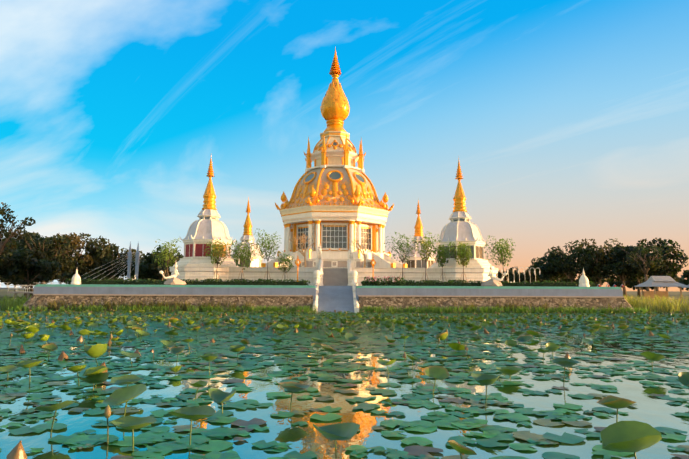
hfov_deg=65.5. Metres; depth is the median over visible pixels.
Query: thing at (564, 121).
sky
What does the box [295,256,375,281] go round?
gold lamp posts
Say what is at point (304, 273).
platform walls
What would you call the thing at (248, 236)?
pagoda
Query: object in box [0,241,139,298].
cable stay footbridge
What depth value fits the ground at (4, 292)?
205.56 m
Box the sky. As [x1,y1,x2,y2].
[0,0,688,291]
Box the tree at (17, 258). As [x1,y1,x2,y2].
[0,202,688,297]
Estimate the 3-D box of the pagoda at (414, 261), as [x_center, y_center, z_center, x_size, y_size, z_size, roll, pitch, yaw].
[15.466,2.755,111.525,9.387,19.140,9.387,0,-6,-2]
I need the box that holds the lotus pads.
[0,311,688,458]
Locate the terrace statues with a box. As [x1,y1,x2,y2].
[71,242,589,286]
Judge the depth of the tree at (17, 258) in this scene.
130.97 m
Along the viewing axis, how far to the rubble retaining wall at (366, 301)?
60.34 m
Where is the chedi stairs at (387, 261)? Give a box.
[261,252,406,267]
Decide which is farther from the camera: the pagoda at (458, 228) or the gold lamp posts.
the pagoda at (458, 228)
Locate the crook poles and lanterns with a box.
[495,267,623,286]
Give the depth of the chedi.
88.75 m
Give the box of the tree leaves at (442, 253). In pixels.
[152,230,515,281]
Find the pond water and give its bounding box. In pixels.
[0,306,688,458]
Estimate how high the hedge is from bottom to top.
1.380 m
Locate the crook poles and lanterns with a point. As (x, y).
(614, 285)
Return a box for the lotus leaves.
[0,309,688,458]
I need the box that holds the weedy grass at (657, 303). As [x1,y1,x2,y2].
[0,293,688,313]
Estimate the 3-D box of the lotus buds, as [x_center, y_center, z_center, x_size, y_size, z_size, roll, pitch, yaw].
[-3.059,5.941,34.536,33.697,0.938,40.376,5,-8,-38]
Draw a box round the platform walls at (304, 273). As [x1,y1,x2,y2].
[228,267,440,285]
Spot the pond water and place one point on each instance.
(653, 411)
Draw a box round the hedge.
[65,276,594,286]
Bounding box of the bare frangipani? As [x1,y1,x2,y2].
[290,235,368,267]
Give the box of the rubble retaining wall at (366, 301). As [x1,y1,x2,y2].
[23,294,633,312]
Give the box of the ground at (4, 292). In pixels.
[0,289,688,309]
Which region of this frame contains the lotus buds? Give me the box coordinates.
[9,311,676,444]
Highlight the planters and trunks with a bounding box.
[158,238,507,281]
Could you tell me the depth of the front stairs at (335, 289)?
64.90 m
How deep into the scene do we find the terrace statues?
62.55 m
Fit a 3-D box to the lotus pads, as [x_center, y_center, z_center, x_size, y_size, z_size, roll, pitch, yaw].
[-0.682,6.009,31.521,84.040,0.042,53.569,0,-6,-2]
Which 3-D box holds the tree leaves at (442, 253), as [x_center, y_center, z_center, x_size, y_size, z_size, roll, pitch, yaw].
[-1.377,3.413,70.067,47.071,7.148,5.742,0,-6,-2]
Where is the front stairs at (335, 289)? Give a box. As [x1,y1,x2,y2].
[313,259,358,311]
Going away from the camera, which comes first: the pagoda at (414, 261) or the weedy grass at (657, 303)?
the weedy grass at (657, 303)
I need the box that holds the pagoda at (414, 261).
[401,200,435,267]
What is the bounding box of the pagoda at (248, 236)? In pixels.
[231,197,263,266]
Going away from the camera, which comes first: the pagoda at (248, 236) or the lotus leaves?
the lotus leaves
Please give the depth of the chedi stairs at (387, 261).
84.03 m
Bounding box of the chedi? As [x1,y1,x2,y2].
[275,47,393,267]
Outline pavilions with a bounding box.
[634,276,688,299]

